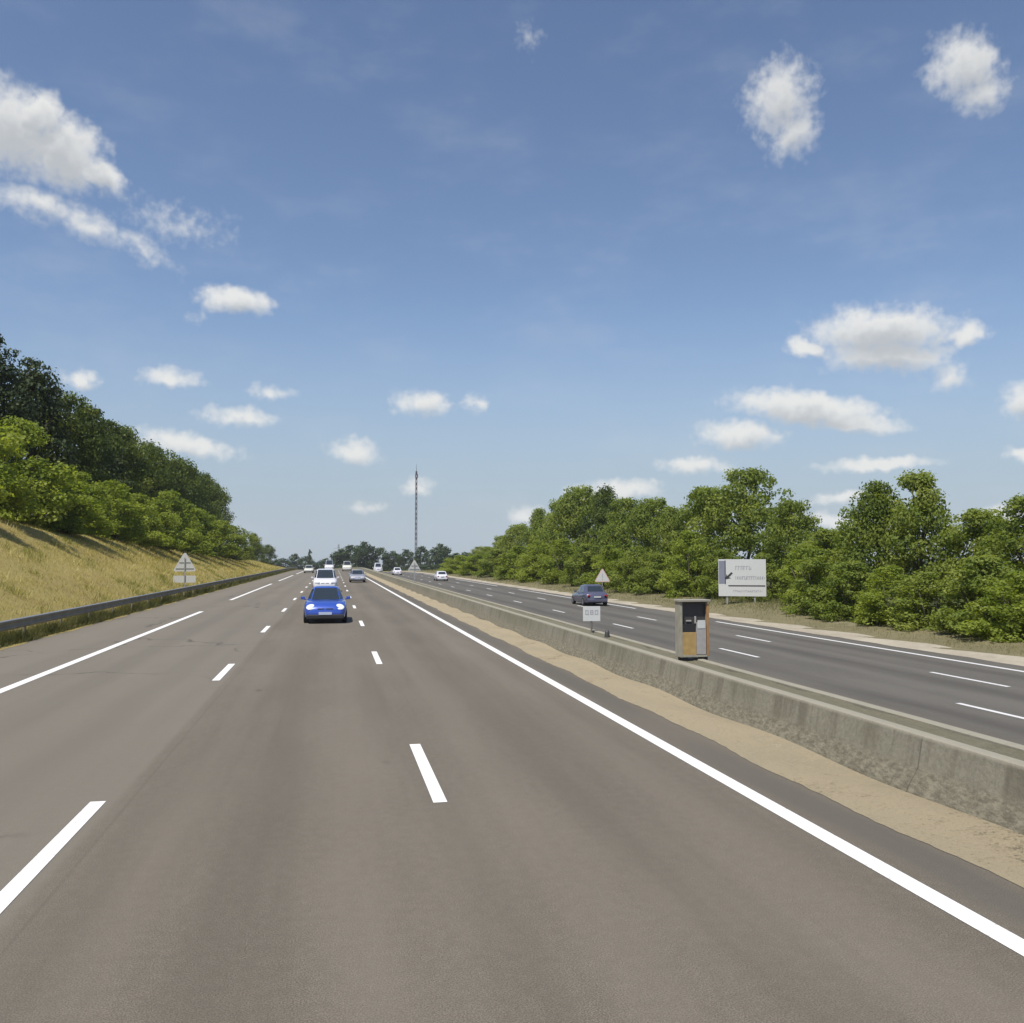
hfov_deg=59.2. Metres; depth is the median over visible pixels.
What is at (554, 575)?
bush
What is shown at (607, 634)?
marker stump
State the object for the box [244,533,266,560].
broadleaf tree
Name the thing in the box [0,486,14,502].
bush
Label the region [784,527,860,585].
broadleaf tree
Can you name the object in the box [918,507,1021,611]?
broadleaf tree
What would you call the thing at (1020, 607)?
bush
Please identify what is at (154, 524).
bush
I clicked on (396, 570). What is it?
car
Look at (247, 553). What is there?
bush
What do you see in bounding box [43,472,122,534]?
young tree
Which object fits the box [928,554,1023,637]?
bush
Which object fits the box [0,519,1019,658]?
ground
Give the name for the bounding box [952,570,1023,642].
bush
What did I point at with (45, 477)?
young tree
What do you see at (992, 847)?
sand strip
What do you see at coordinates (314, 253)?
sky
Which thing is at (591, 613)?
distance marker
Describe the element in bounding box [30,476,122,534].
young tree
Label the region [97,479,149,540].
bush
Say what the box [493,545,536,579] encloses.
bush
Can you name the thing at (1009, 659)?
grit strip
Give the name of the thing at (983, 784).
concrete barrier
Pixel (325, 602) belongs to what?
car
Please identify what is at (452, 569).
bush
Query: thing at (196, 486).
broadleaf tree
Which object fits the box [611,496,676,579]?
broadleaf tree
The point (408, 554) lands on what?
broadleaf tree
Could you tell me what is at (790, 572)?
bush
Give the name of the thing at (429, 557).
wood
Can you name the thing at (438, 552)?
broadleaf tree
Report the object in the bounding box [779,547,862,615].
bush
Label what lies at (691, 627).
roadside cabinet
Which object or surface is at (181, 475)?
broadleaf tree
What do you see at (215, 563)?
dry grass
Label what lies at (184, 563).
warning sign
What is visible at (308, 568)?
car
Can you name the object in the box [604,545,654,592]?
bush
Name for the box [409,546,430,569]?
broadleaf tree
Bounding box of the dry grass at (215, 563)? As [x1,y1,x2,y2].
[0,517,284,633]
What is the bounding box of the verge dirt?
[0,570,292,649]
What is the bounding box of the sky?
[0,0,1023,565]
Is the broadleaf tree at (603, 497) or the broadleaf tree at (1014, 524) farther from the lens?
the broadleaf tree at (603, 497)
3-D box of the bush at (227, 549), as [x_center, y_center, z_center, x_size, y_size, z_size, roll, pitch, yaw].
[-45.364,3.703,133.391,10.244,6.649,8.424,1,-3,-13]
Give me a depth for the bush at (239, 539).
147.98 m
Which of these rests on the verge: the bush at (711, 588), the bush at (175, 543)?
the bush at (711, 588)
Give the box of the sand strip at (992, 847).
[352,569,1023,887]
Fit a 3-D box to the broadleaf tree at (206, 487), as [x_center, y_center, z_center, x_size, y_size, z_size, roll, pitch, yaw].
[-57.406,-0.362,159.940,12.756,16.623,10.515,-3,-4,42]
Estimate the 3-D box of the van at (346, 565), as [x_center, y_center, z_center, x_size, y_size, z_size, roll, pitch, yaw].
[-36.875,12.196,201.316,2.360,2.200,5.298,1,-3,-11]
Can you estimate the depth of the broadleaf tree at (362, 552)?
431.30 m
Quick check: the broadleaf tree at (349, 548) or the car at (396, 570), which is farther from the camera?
the broadleaf tree at (349, 548)
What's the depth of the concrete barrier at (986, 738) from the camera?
12.83 m
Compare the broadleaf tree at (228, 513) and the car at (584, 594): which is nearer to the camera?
the car at (584, 594)
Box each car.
[301,586,349,622]
[303,565,313,572]
[348,570,366,581]
[392,567,401,574]
[434,571,447,580]
[572,584,607,605]
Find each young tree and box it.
[0,415,89,523]
[0,422,44,513]
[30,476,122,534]
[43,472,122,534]
[151,489,204,550]
[177,503,221,553]
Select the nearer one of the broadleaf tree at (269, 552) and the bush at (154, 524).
the bush at (154, 524)
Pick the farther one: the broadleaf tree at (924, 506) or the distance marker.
the broadleaf tree at (924, 506)
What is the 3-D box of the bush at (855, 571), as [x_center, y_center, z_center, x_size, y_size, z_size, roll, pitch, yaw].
[17.125,4.025,45.087,5.055,3.222,3.745,-1,-3,22]
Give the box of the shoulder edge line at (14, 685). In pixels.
[0,571,302,692]
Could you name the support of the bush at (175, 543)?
on the ground at (7, 562)
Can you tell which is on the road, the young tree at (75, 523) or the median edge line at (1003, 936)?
the median edge line at (1003, 936)
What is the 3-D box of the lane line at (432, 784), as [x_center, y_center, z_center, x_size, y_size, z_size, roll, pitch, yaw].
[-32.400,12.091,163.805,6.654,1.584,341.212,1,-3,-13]
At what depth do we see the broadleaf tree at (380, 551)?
438.32 m
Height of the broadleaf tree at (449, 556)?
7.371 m
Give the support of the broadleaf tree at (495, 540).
on the ground at (7, 562)
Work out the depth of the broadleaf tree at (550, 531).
134.40 m
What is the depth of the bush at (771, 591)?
60.34 m
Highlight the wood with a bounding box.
[295,555,1016,568]
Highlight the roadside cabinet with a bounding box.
[673,599,710,660]
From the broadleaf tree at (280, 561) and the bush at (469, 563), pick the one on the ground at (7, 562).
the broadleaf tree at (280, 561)
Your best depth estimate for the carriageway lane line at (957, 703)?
20.33 m
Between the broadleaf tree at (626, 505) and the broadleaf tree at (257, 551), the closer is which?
the broadleaf tree at (626, 505)
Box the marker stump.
[604,630,609,637]
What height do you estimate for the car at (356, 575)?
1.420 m
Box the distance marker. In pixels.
[583,606,599,631]
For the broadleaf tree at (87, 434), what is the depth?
84.38 m
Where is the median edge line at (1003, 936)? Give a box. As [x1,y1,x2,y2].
[365,577,1023,955]
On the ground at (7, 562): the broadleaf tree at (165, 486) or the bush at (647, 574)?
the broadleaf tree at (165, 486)
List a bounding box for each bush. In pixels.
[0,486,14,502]
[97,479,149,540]
[115,492,169,546]
[137,499,191,549]
[195,515,241,556]
[212,520,245,557]
[220,525,261,559]
[437,555,480,573]
[454,553,493,575]
[470,549,516,576]
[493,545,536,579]
[512,540,560,581]
[536,538,586,583]
[557,543,602,585]
[582,544,633,589]
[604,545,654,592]
[629,553,673,594]
[655,528,714,598]
[693,548,742,598]
[739,553,788,601]
[775,544,830,605]
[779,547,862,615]
[803,560,887,621]
[851,564,936,625]
[876,570,982,631]
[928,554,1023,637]
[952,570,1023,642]
[1012,592,1023,617]
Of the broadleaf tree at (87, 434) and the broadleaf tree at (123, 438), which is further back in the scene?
the broadleaf tree at (123, 438)
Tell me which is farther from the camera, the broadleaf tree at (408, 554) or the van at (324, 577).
the broadleaf tree at (408, 554)
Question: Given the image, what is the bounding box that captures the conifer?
[306,549,311,564]
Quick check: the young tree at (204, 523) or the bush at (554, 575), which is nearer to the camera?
the bush at (554, 575)
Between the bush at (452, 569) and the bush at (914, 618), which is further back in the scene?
the bush at (452, 569)
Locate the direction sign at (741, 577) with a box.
[718,559,765,604]
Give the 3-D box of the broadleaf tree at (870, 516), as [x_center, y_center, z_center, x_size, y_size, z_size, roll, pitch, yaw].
[21.991,2.132,53.202,6.779,8.164,4.893,0,-3,-4]
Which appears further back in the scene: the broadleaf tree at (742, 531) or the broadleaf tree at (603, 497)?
the broadleaf tree at (603, 497)
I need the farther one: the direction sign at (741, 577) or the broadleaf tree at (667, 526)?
the broadleaf tree at (667, 526)
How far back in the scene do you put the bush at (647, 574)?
74.67 m
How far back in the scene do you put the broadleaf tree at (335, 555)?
430.39 m
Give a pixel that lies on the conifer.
(309, 557)
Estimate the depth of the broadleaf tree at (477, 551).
191.76 m
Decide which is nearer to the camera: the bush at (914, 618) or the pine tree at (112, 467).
the bush at (914, 618)
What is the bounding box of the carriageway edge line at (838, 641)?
[412,572,1023,671]
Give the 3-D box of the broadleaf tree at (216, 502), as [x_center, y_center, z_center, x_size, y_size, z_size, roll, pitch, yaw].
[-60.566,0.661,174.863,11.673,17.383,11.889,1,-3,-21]
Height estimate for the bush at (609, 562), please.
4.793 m
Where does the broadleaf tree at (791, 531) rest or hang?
on the ground at (7, 562)
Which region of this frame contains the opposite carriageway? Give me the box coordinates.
[382,572,1023,744]
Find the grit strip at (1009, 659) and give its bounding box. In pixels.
[402,571,1023,665]
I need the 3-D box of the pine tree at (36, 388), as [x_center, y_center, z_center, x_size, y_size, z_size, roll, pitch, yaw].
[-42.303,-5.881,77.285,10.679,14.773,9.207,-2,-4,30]
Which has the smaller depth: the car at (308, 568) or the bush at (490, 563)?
the bush at (490, 563)
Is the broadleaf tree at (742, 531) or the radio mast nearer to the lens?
the broadleaf tree at (742, 531)
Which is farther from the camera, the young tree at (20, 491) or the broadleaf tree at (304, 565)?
the broadleaf tree at (304, 565)
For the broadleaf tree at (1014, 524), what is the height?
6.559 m
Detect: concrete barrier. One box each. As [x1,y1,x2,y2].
[334,567,1023,834]
[362,567,1023,751]
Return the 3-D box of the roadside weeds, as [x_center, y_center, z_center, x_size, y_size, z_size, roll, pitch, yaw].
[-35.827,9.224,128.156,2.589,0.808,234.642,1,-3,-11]
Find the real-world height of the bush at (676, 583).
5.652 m
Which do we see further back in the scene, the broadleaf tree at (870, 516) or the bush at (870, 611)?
the broadleaf tree at (870, 516)
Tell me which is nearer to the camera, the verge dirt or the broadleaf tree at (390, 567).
the verge dirt
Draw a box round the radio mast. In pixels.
[415,464,417,550]
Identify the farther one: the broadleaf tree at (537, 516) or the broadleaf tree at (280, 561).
the broadleaf tree at (280, 561)
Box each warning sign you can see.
[173,553,195,586]
[408,560,419,582]
[595,569,609,586]
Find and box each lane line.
[0,580,312,912]
[339,572,446,802]
[399,574,1023,718]
[429,577,1010,686]
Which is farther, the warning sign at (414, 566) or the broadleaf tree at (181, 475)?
the broadleaf tree at (181, 475)
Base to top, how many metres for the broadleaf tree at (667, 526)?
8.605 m
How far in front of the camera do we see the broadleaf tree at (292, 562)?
540.43 m
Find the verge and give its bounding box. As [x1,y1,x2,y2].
[383,570,1023,656]
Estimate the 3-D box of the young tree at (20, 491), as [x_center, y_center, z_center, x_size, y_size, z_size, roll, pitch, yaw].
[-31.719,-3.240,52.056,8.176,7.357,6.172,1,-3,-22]
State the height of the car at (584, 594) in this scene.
1.500 m
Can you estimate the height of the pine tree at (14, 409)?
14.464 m
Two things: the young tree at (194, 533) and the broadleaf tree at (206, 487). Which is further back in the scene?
the broadleaf tree at (206, 487)
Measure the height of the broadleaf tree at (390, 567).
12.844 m
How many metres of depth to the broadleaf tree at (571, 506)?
121.01 m
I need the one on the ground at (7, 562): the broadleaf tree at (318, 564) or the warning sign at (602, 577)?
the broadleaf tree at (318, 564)
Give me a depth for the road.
7.92 m
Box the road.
[0,570,1023,1022]
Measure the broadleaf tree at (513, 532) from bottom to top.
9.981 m
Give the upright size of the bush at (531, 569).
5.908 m
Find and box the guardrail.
[0,567,297,635]
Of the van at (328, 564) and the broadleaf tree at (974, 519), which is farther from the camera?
the van at (328, 564)
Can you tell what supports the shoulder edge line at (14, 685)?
on the road
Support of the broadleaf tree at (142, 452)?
on the ground at (7, 562)
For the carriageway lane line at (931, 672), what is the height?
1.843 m
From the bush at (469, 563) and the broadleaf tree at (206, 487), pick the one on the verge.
the bush at (469, 563)
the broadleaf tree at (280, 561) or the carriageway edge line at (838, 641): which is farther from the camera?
the broadleaf tree at (280, 561)
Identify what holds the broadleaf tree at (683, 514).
on the ground at (7, 562)
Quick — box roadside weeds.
[0,568,297,648]
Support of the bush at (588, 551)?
on the verge
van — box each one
[311,569,338,586]
[324,560,334,568]
[342,561,351,570]
[372,563,381,571]
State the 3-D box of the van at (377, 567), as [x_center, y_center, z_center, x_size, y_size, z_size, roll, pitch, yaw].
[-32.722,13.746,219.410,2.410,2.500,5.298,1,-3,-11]
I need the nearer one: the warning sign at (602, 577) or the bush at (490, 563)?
the warning sign at (602, 577)
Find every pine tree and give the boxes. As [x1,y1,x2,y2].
[0,333,51,466]
[0,356,84,477]
[63,406,135,498]
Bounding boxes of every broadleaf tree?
[33,389,118,496]
[92,419,153,525]
[109,424,172,516]
[128,439,182,513]
[143,446,200,515]
[168,456,206,525]
[188,466,222,519]
[201,472,228,521]
[207,478,235,542]
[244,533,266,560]
[258,544,277,564]
[272,558,296,567]
[285,553,302,569]
[298,556,317,569]
[311,558,334,568]
[320,549,358,568]
[337,544,362,566]
[350,541,385,570]
[368,547,393,568]
[382,551,403,570]
[395,549,413,569]
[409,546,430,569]
[419,543,452,569]
[433,552,464,569]
[467,546,490,564]
[481,535,510,568]
[495,523,530,568]
[517,508,552,571]
[523,498,593,569]
[537,484,627,571]
[573,483,636,574]
[585,496,660,572]
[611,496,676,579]
[643,506,692,580]
[666,485,740,578]
[681,465,803,584]
[756,498,823,590]
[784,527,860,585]
[828,479,940,605]
[874,469,966,600]
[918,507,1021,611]
[972,493,1023,610]
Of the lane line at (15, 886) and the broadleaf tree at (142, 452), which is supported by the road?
the lane line at (15, 886)
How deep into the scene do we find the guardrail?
38.08 m
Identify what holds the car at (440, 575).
on the opposite carriageway
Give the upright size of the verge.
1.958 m

